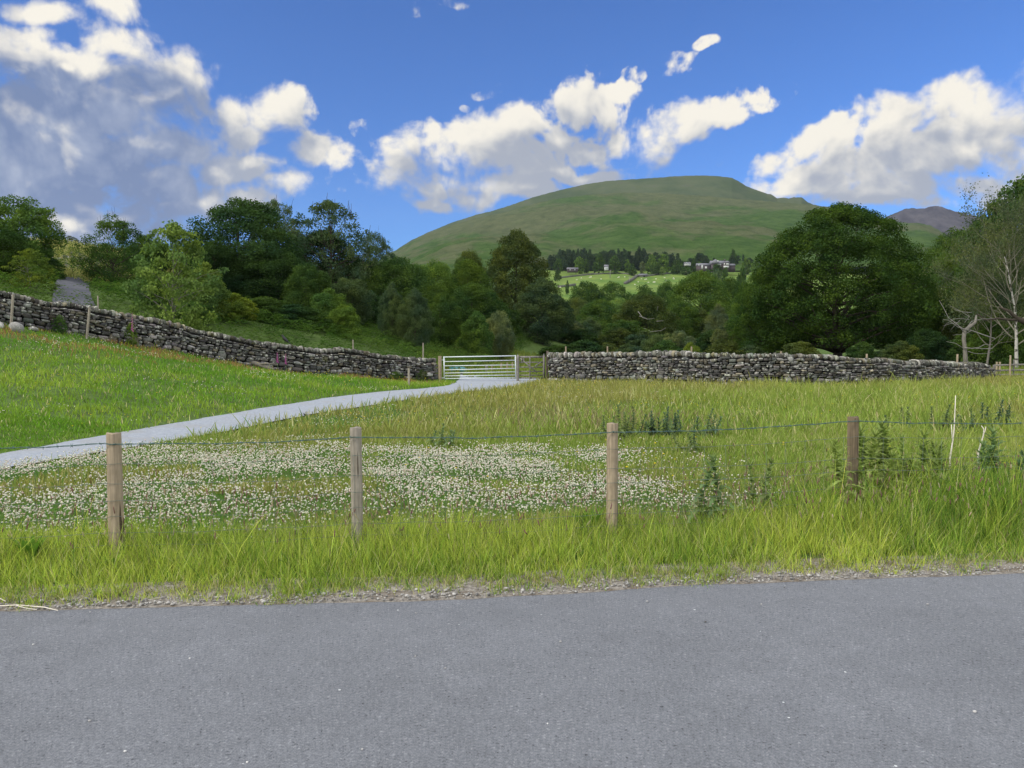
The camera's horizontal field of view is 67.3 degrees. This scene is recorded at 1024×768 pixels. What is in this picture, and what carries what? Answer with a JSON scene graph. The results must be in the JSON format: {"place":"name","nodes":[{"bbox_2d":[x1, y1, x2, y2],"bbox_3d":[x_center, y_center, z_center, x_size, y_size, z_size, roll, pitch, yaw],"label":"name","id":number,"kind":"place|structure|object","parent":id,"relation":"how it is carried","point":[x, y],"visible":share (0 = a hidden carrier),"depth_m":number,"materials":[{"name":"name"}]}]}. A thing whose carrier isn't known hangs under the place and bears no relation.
{"place":"outdoors","nodes":[
{"label":"outdoors","id":0,"kind":"place"},
{"bbox_2d":[52,277,94,305],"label":"track","id":1,"kind":"structure","parent":0,"point":[69,282],"depth_m":37.82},
{"bbox_2d":[0,374,534,468],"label":"path","id":2,"kind":"structure","parent":0,"point":[171,431],"depth_m":16.80,"materials":[{"name":"stone"}]},
{"bbox_2d":[0,247,1022,584],"bbox_3d":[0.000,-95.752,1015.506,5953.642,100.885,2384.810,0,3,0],"label":"ground","id":3,"kind":"structure","parent":0,"point":[600,281],"depth_m":17.61,"materials":[{"name":"plant"}]},
{"bbox_2d":[0,228,37,280],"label":"broadleaf tree","id":4,"kind":"object","parent":3,"relation":"on","point":[15,243],"visible":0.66,"depth_m":37.56,"materials":[{"name":"green plant"}]},
{"bbox_2d":[1,248,60,290],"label":"young tree","id":5,"kind":"object","parent":3,"relation":"on","point":[29,264],"visible":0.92,"depth_m":35.65,"materials":[{"name":"green plant"}]},
{"bbox_2d":[0,194,68,264],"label":"broadleaf tree","id":6,"kind":"object","parent":3,"relation":"on","point":[39,225],"visible":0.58,"depth_m":44.91,"materials":[{"name":"green plant"}]},
{"bbox_2d":[28,236,189,283],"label":"bank grass","id":7,"kind":"structure","parent":3,"relation":"on","point":[70,273],"depth_m":56.31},
{"bbox_2d":[68,208,155,287],"bbox_3d":[-25.129,-8.508,48.485,4.071,5.292,5.016,1,3,17],"label":"hawthorn tree","id":8,"kind":"object","parent":3,"relation":"on","point":[121,237],"visible":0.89,"depth_m":48.01,"materials":[{"name":"green plant"}]},
{"bbox_2d":[118,234,172,276],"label":"broadleaf tree","id":9,"kind":"object","parent":3,"relation":"on","point":[143,241],"visible":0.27,"depth_m":54.69,"materials":[{"name":"green plant"}]},
{"bbox_2d":[119,219,229,331],"bbox_3d":[-14.775,-4.484,33.608,4.477,5.443,3.198,-1,3,-14],"label":"rowan tree","id":10,"kind":"object","parent":3,"relation":"on","point":[174,232],"visible":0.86,"depth_m":33.62,"materials":[{"name":"green plant"}]},
{"bbox_2d":[174,261,232,321],"bbox_3d":[-15.856,-4.774,39.646,2.981,3.161,3.617,-1,3,-28],"label":"bush","id":11,"kind":"object","parent":3,"relation":"on","point":[223,293],"visible":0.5,"depth_m":39.44,"materials":[{"name":"green plant"}]},
{"bbox_2d":[187,239,246,292],"bbox_3d":[-21.603,-8.316,55.669,4.462,4.287,5.120,-3,4,-43],"label":"broadleaf tree","id":12,"kind":"object","parent":3,"relation":"on","point":[212,248],"visible":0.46,"depth_m":55.02,"materials":[{"name":"green plant"}]},
{"bbox_2d":[0,291,437,380],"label":"dry stone wall","id":13,"kind":"structure","parent":3,"relation":"on","point":[103,323],"depth_m":32.33,"materials":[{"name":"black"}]},
{"bbox_2d":[202,293,258,321],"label":"bush","id":14,"kind":"object","parent":3,"relation":"on","point":[239,304],"visible":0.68,"depth_m":41.37,"materials":[{"name":"green plant"}]},
{"bbox_2d":[181,196,305,288],"bbox_3d":[-21.056,-10.717,59.740,11.238,7.539,8.410,1,3,20],"label":"broadleaf tree","id":15,"kind":"object","parent":3,"relation":"on","point":[256,215],"visible":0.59,"depth_m":57.45,"materials":[{"name":"green plant"}]},
{"bbox_2d":[231,296,301,322],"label":"bush","id":16,"kind":"object","parent":3,"relation":"on","point":[266,302],"visible":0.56,"depth_m":45.15,"materials":[{"name":"green plant"}]},
{"bbox_2d":[0,241,536,371],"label":"bracken","id":17,"kind":"object","parent":3,"relation":"on","point":[117,291],"visible":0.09,"depth_m":42.81,"materials":[{"name":"green plant"}]},
{"bbox_2d":[223,249,322,304],"bbox_3d":[-17.495,-7.845,57.739,6.362,4.598,8.453,2,3,37],"label":"broadleaf tree","id":18,"kind":"object","parent":3,"relation":"on","point":[259,268],"visible":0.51,"depth_m":55.58,"materials":[{"name":"green plant"}]},
{"bbox_2d":[248,196,309,258],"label":"broadleaf tree","id":19,"kind":"object","parent":3,"relation":"on","point":[274,204],"visible":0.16,"depth_m":67.06,"materials":[{"name":"green plant"}]},
{"bbox_2d":[263,303,333,329],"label":"bush","id":20,"kind":"object","parent":3,"relation":"on","point":[304,311],"visible":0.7,"depth_m":45.37,"materials":[{"name":"green plant"}]},
{"bbox_2d":[280,262,331,315],"bbox_3d":[-14.877,-6.502,54.889,3.535,4.415,4.037,-2,4,-43],"label":"broadleaf tree","id":21,"kind":"object","parent":3,"relation":"on","point":[309,285],"visible":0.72,"depth_m":54.08,"materials":[{"name":"green plant"}]},
{"bbox_2d":[288,229,368,282],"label":"broadleaf tree","id":22,"kind":"object","parent":3,"relation":"on","point":[336,241],"visible":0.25,"depth_m":66.96,"materials":[{"name":"green plant"}]},
{"bbox_2d":[309,287,353,333],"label":"bush","id":23,"kind":"object","parent":3,"relation":"on","point":[332,302],"visible":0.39,"depth_m":49.11,"materials":[{"name":"green plant"}]},
{"bbox_2d":[285,193,387,303],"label":"broadleaf tree","id":24,"kind":"object","parent":3,"relation":"on","point":[328,205],"visible":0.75,"depth_m":65.18,"materials":[{"name":"green plant"}]},
{"bbox_2d":[325,304,365,338],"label":"bush","id":25,"kind":"object","parent":3,"relation":"on","point":[338,315],"visible":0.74,"depth_m":47.25,"materials":[{"name":"green plant"}]},
{"bbox_2d":[322,277,376,328],"bbox_3d":[-12.096,-5.985,57.869,4.010,4.019,4.929,1,3,15],"label":"broadleaf tree","id":26,"kind":"object","parent":3,"relation":"on","point":[349,289],"visible":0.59,"depth_m":57.19,"materials":[{"name":"green plant"}]},
{"bbox_2d":[355,226,398,288],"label":"broadleaf tree","id":27,"kind":"object","parent":3,"relation":"on","point":[382,243],"visible":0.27,"depth_m":76.70,"materials":[{"name":"green plant"}]},
{"bbox_2d":[376,281,405,345],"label":"willow tree","id":28,"kind":"object","parent":3,"relation":"on","point":[390,295],"visible":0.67,"depth_m":53.38,"materials":[{"name":"green plant"}]},
{"bbox_2d":[362,256,436,315],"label":"broadleaf tree","id":29,"kind":"object","parent":3,"relation":"on","point":[405,274],"visible":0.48,"depth_m":66.49,"materials":[{"name":"green plant"}]},
{"bbox_2d":[396,288,434,351],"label":"willow tree","id":30,"kind":"object","parent":3,"relation":"on","point":[419,310],"visible":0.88,"depth_m":52.44,"materials":[{"name":"green plant"}]},
{"bbox_2d":[0,334,851,542],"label":"white clover","id":31,"kind":"object","parent":3,"relation":"on","point":[215,459],"visible":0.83,"depth_m":9.45,"materials":[{"name":"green plant"}]},
{"bbox_2d":[415,257,457,323],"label":"broadleaf tree","id":32,"kind":"object","parent":3,"relation":"on","point":[442,271],"visible":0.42,"depth_m":72.19,"materials":[{"name":"green plant"}]},
{"bbox_2d":[438,356,441,379],"bbox_3d":[-3.561,-0.581,38.014,0.182,1.598,0.189,0,3,0],"label":"gatepost","id":33,"kind":"object","parent":3,"relation":"on","point":[440,367],"visible":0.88,"depth_m":37.94,"materials":[{"name":"brown wood"}]},
{"bbox_2d":[443,355,515,378],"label":"metal gate","id":34,"kind":"structure","parent":33,"relation":"attached to","point":[444,357],"depth_m":37.99,"materials":[{"name":"metal"}]},
{"bbox_2d":[425,292,462,348],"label":"broadleaf tree","id":35,"kind":"object","parent":3,"relation":"on","point":[452,313],"visible":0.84,"depth_m":60.08,"materials":[{"name":"green plant"}]},
{"bbox_2d":[446,256,496,324],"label":"broadleaf tree","id":36,"kind":"object","parent":3,"relation":"on","point":[469,270],"visible":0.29,"depth_m":76.72,"materials":[{"name":"green plant"}]},
{"bbox_2d":[455,310,494,362],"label":"bush","id":37,"kind":"object","parent":3,"relation":"on","point":[476,331],"visible":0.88,"depth_m":56.30,"materials":[{"name":"green plant"}]},
{"bbox_2d":[440,282,512,343],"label":"broadleaf tree","id":38,"kind":"object","parent":3,"relation":"on","point":[485,301],"visible":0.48,"depth_m":67.80,"materials":[{"name":"green plant"}]},
{"bbox_2d":[482,309,516,361],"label":"bush","id":39,"kind":"object","parent":3,"relation":"on","point":[499,334],"visible":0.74,"depth_m":59.17,"materials":[{"name":"green plant"}]},
{"bbox_2d":[487,299,525,336],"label":"undergrowth bush","id":40,"kind":"object","parent":3,"relation":"on","point":[519,321],"visible":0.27,"depth_m":79.23,"materials":[{"name":"green plant"}]},
{"bbox_2d":[0,322,1023,438],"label":"meadow grass","id":41,"kind":"structure","parent":3,"relation":"on","point":[938,395],"depth_m":21.13,"materials":[{"name":"plant"}]},
{"bbox_2d":[0,552,1023,610],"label":"shoulder","id":42,"kind":"object","parent":3,"relation":"on","point":[468,585],"visible":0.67,"depth_m":5.31},
{"bbox_2d":[0,421,1023,579],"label":"seed stalks","id":43,"kind":"object","parent":3,"relation":"on","point":[434,523],"visible":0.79,"depth_m":6.43,"materials":[{"name":"green plant"}]},
{"bbox_2d":[0,416,1023,557],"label":"wire fence","id":44,"kind":"object","parent":3,"relation":"on","point":[114,483],"visible":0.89,"depth_m":6.17,"materials":[{"name":"brown wood"}]},
{"bbox_2d":[516,355,518,380],"bbox_3d":[0.286,-0.751,38.006,0.145,1.441,0.145,0,3,0],"label":"gatepost","id":45,"kind":"object","parent":3,"relation":"on","point":[517,367],"visible":0.88,"depth_m":37.94,"materials":[{"name":"grey wood"}]},
{"bbox_2d":[519,354,544,379],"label":"wooden gate","id":46,"kind":"structure","parent":45,"relation":"attached to","point":[529,367],"depth_m":37.97,"materials":[{"name":"brown wood"}]},
{"bbox_2d":[480,228,558,330],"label":"tree","id":47,"kind":"object","parent":3,"relation":"on","point":[513,250],"visible":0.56,"depth_m":88.10,"materials":[{"name":"green plant"}]},
{"bbox_2d":[511,276,574,344],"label":"broadleaf tree","id":48,"kind":"object","parent":3,"relation":"on","point":[543,330],"visible":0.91,"depth_m":84.67,"materials":[{"name":"green plant"}]},
{"bbox_2d":[561,329,599,346],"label":"undergrowth bush","id":49,"kind":"object","parent":3,"relation":"on","point":[581,334],"visible":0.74,"depth_m":94.10,"materials":[{"name":"green plant"}]},
{"bbox_2d":[562,339,604,352],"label":"undergrowth bush","id":50,"kind":"object","parent":3,"relation":"on","point":[592,345],"visible":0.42,"depth_m":73.65,"materials":[{"name":"green plant"}]},
{"bbox_2d":[569,280,608,313],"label":"broadleaf tree","id":51,"kind":"object","parent":3,"relation":"on","point":[586,292],"visible":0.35,"depth_m":230.62,"materials":[{"name":"green plant"}]},
{"bbox_2d":[579,316,602,344],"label":"undergrowth bush","id":52,"kind":"object","parent":3,"relation":"on","point":[591,325],"visible":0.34,"depth_m":122.69,"materials":[{"name":"green plant"}]},
{"bbox_2d":[576,297,621,348],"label":"broadleaf tree","id":53,"kind":"object","parent":3,"relation":"on","point":[593,308],"visible":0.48,"depth_m":130.30,"materials":[{"name":"green plant"}]},
{"bbox_2d":[600,281,632,307],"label":"broadleaf tree","id":54,"kind":"object","parent":3,"relation":"on","point":[611,290],"visible":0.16,"depth_m":233.06,"materials":[{"name":"green plant"}]},
{"bbox_2d":[597,327,637,350],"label":"undergrowth bush","id":55,"kind":"object","parent":3,"relation":"on","point":[618,335],"visible":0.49,"depth_m":92.75,"materials":[{"name":"green plant"}]},
{"bbox_2d":[598,404,640,440],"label":"thistle","id":56,"kind":"object","parent":3,"relation":"on","point":[619,423],"visible":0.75,"depth_m":13.70,"materials":[{"name":"green plant"}]},
{"bbox_2d":[601,319,648,345],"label":"broadleaf tree","id":57,"kind":"object","parent":3,"relation":"on","point":[634,329],"visible":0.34,"depth_m":98.15,"materials":[{"name":"green plant"}]},
{"bbox_2d":[621,330,661,351],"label":"undergrowth bush","id":58,"kind":"object","parent":3,"relation":"on","point":[636,338],"visible":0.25,"depth_m":89.40,"materials":[{"name":"green plant"}]},
{"bbox_2d":[608,293,680,343],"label":"oak tree","id":59,"kind":"object","parent":3,"relation":"on","point":[646,305],"visible":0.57,"depth_m":110.58,"materials":[{"name":"green plant"}]},
{"bbox_2d":[663,330,695,348],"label":"willow bush","id":60,"kind":"object","parent":3,"relation":"on","point":[676,336],"visible":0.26,"depth_m":83.07,"materials":[{"name":"green plant"}]},
{"bbox_2d":[662,300,705,338],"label":"broadleaf tree","id":61,"kind":"object","parent":3,"relation":"on","point":[682,311],"visible":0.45,"depth_m":118.30,"materials":[{"name":"green plant"}]},
{"bbox_2d":[665,269,732,329],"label":"oak tree","id":62,"kind":"object","parent":3,"relation":"on","point":[699,282],"visible":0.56,"depth_m":137.57,"materials":[{"name":"green plant"}]},
{"bbox_2d":[673,455,725,524],"bbox_3d":[1.716,1.014,6.943,0.518,0.749,0.550,0,3,0],"label":"thistle","id":63,"kind":"object","parent":3,"relation":"on","point":[709,473],"visible":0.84,"depth_m":6.95,"materials":[{"name":"green plant"}]},
{"bbox_2d":[405,342,1023,378],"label":"paddock grass","id":64,"kind":"structure","parent":3,"relation":"on","point":[502,371],"depth_m":48.23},
{"bbox_2d":[694,452,736,522],"bbox_3d":[1.882,0.990,6.992,0.460,0.736,0.469,2,3,37],"label":"thistle","id":65,"kind":"object","parent":3,"relation":"on","point":[720,488],"visible":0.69,"depth_m":6.98,"materials":[{"name":"green plant"}]},
{"bbox_2d":[701,303,729,345],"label":"willow tree","id":66,"kind":"object","parent":3,"relation":"on","point":[717,316],"visible":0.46,"depth_m":97.36,"materials":[{"name":"green plant"}]},
{"bbox_2d":[695,259,735,271],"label":"house","id":67,"kind":"structure","parent":3,"relation":"on","point":[710,264],"depth_m":787.23,"materials":[{"name":"stone"}]},
{"bbox_2d":[704,338,744,354],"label":"undergrowth bush","id":68,"kind":"object","parent":3,"relation":"on","point":[728,346],"visible":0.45,"depth_m":71.02,"materials":[{"name":"green plant"}]},
{"bbox_2d":[711,276,740,313],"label":"broadleaf tree","id":69,"kind":"object","parent":3,"relation":"on","point":[732,288],"visible":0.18,"depth_m":167.74,"materials":[{"name":"green plant"}]},
{"bbox_2d":[736,456,785,516],"bbox_3d":[2.285,1.000,7.088,0.588,0.697,0.528,1,3,27],"label":"thistle","id":70,"kind":"object","parent":3,"relation":"on","point":[767,475],"visible":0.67,"depth_m":7.05,"materials":[{"name":"green plant"}]},
{"bbox_2d":[547,350,995,384],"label":"dry stone wall","id":71,"kind":"structure","parent":3,"relation":"on","point":[685,364],"depth_m":33.38,"materials":[{"name":"grey"}]},
{"bbox_2d":[724,263,831,353],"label":"oak tree","id":72,"kind":"object","parent":3,"relation":"on","point":[737,322],"visible":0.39,"depth_m":75.33,"materials":[{"name":"green plant"}]},
{"bbox_2d":[776,341,821,354],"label":"bush","id":73,"kind":"object","parent":3,"relation":"on","point":[796,348],"visible":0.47,"depth_m":63.36,"materials":[{"name":"green plant"}]},
{"bbox_2d":[740,201,946,356],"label":"oak tree","id":74,"kind":"object","parent":3,"relation":"on","point":[830,250],"visible":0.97,"depth_m":70.69,"materials":[{"name":"green plant"}]},
{"bbox_2d":[824,437,879,532],"bbox_3d":[3.127,0.917,7.005,0.618,0.866,0.527,0,3,0],"label":"thistle","id":75,"kind":"object","parent":3,"relation":"on","point":[841,468],"visible":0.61,"depth_m":6.99,"materials":[{"name":"green plant"}]},
{"bbox_2d":[818,429,892,490],"bbox_3d":[3.449,0.888,7.734,0.563,0.930,0.809,-2,4,-43],"label":"thistle","id":76,"kind":"object","parent":3,"relation":"on","point":[871,449],"visible":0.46,"depth_m":7.62,"materials":[{"name":"green plant"}]},
{"bbox_2d":[844,341,878,358],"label":"bush","id":77,"kind":"object","parent":3,"relation":"on","point":[865,348],"visible":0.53,"depth_m":61.48,"materials":[{"name":"green plant"}]},
{"bbox_2d":[844,416,913,484],"bbox_3d":[3.808,0.841,8.016,0.858,1.034,0.706,1,3,28],"label":"thistle","id":78,"kind":"object","parent":3,"relation":"on","point":[883,448],"visible":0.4,"depth_m":7.96,"materials":[{"name":"green plant"}]},
{"bbox_2d":[758,453,1023,541],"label":"rank grass","id":79,"kind":"structure","parent":3,"relation":"on","point":[952,491],"depth_m":6.94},
{"bbox_2d":[863,459,926,522],"bbox_3d":[3.647,1.049,7.250,0.908,0.708,0.786,-2,3,-35],"label":"thistle","id":80,"kind":"object","parent":3,"relation":"on","point":[889,467],"visible":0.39,"depth_m":7.21,"materials":[{"name":"green plant"}]},
{"bbox_2d":[874,433,921,485],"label":"thistle","id":81,"kind":"object","parent":3,"relation":"on","point":[903,457],"visible":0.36,"depth_m":7.68,"materials":[{"name":"green plant"}]},
{"bbox_2d":[847,260,949,347],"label":"oak tree","id":82,"kind":"object","parent":3,"relation":"on","point":[937,327],"visible":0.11,"depth_m":79.20,"materials":[{"name":"green plant"}]},
{"bbox_2d":[877,340,925,360],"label":"bush","id":83,"kind":"object","parent":3,"relation":"on","point":[897,349],"visible":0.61,"depth_m":59.28,"materials":[{"name":"green plant"}]},
{"bbox_2d":[901,328,950,360],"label":"bush","id":84,"kind":"object","parent":3,"relation":"on","point":[935,341],"visible":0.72,"depth_m":62.76,"materials":[{"name":"green plant"}]},
{"bbox_2d":[909,429,958,476],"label":"thistle","id":85,"kind":"object","parent":3,"relation":"on","point":[921,448],"visible":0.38,"depth_m":7.92,"materials":[{"name":"green plant"}]},
{"bbox_2d":[929,250,960,289],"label":"broadleaf tree","id":86,"kind":"object","parent":3,"relation":"on","point":[949,264],"visible":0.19,"depth_m":98.21,"materials":[{"name":"green plant"}]},
{"bbox_2d":[922,226,969,280],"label":"broadleaf tree","id":87,"kind":"object","parent":3,"relation":"on","point":[939,249],"visible":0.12,"depth_m":117.08,"materials":[{"name":"green plant"}]},
{"bbox_2d":[939,333,992,363],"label":"bush","id":88,"kind":"object","parent":3,"relation":"on","point":[952,351],"visible":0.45,"depth_m":61.67,"materials":[{"name":"green plant"}]},
{"bbox_2d":[939,300,994,361],"bbox_3d":[29.672,-3.259,50.205,3.577,4.396,1.078,0,3,0],"label":"dead tree","id":89,"kind":"object","parent":3,"relation":"on","point":[964,345],"visible":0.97,"depth_m":49.86,"materials":[{"name":"wood"}]},
{"bbox_2d":[941,257,1000,341],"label":"broadleaf tree","id":90,"kind":"object","parent":3,"relation":"on","point":[948,293],"visible":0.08,"depth_m":78.78,"materials":[{"name":"green plant"}]},
{"bbox_2d":[919,175,1023,366],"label":"birch tree","id":91,"kind":"object","parent":3,"relation":"on","point":[976,255],"visible":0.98,"depth_m":54.91,"materials":[{"name":"green plant"}]},
{"bbox_2d":[939,245,1023,363],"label":"birch tree","id":92,"kind":"object","parent":3,"relation":"on","point":[999,282],"visible":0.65,"depth_m":57.38,"materials":[{"name":"green plant"}]},
{"bbox_2d":[939,279,1023,350],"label":"broadleaf tree","id":93,"kind":"object","parent":3,"relation":"on","point":[955,330],"visible":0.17,"depth_m":70.53,"materials":[{"name":"green plant"}]},
{"bbox_2d":[953,173,1023,287],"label":"broadleaf tree","id":94,"kind":"object","parent":3,"relation":"on","point":[1019,188],"visible":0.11,"depth_m":86.56,"materials":[{"name":"green plant"}]},
{"bbox_2d":[953,439,1023,480],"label":"thistle","id":95,"kind":"object","parent":3,"relation":"on","point":[983,444],"visible":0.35,"depth_m":7.74,"materials":[{"name":"green plant"}]},
{"bbox_2d":[961,320,1023,366],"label":"bush","id":96,"kind":"object","parent":3,"relation":"on","point":[1008,349],"visible":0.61,"depth_m":59.12,"materials":[{"name":"green plant"}]},
{"bbox_2d":[970,424,1018,476],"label":"thistle","id":97,"kind":"object","parent":3,"relation":"on","point":[993,442],"visible":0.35,"depth_m":8.05,"materials":[{"name":"green plant"}]},
{"bbox_2d":[981,224,1023,332],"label":"broadleaf tree","id":98,"kind":"object","parent":3,"relation":"on","point":[1016,240],"visible":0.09,"depth_m":69.64,"materials":[{"name":"green plant"}]},
{"bbox_2d":[0,573,1023,767],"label":"road","id":99,"kind":"structure","parent":0,"point":[880,673],"depth_m":3.78,"materials":[{"name":"asphalt"}]},
{"bbox_2d":[0,396,1023,610],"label":"verge grass","id":100,"kind":"structure","parent":0,"point":[847,543],"depth_m":5.98,"materials":[{"name":"plant"}]},
{"bbox_2d":[0,411,1023,542],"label":"meadow grass","id":101,"kind":"structure","parent":0,"point":[775,449],"depth_m":10.96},
{"bbox_2d":[0,563,1023,609],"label":"gravel","id":102,"kind":"structure","parent":0,"point":[144,600],"depth_m":5.17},
{"bbox_2d":[0,0,1023,260],"label":"sky","id":103,"kind":"structure","parent":0,"point":[422,117],"materials":[{"name":"blue"}]},
{"bbox_2d":[1,546,1023,607],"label":"dry grass","id":104,"kind":"structure","parent":0,"point":[539,575],"depth_m":5.40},
{"bbox_2d":[383,175,862,269],"bbox_3d":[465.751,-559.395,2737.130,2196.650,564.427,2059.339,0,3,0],"label":"summit","id":105,"kind":"structure","parent":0,"point":[715,186],"depth_m":3088.72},
{"bbox_2d":[381,192,959,270],"bbox_3d":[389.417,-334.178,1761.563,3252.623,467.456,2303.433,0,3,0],"label":"hill","id":106,"kind":"structure","parent":0,"point":[685,227],"depth_m":1613.49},
{"bbox_2d":[885,206,1007,236],"bbox_3d":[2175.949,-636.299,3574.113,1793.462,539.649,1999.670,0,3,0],"label":"fell","id":107,"kind":"structure","parent":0,"point":[942,219],"depth_m":3883.04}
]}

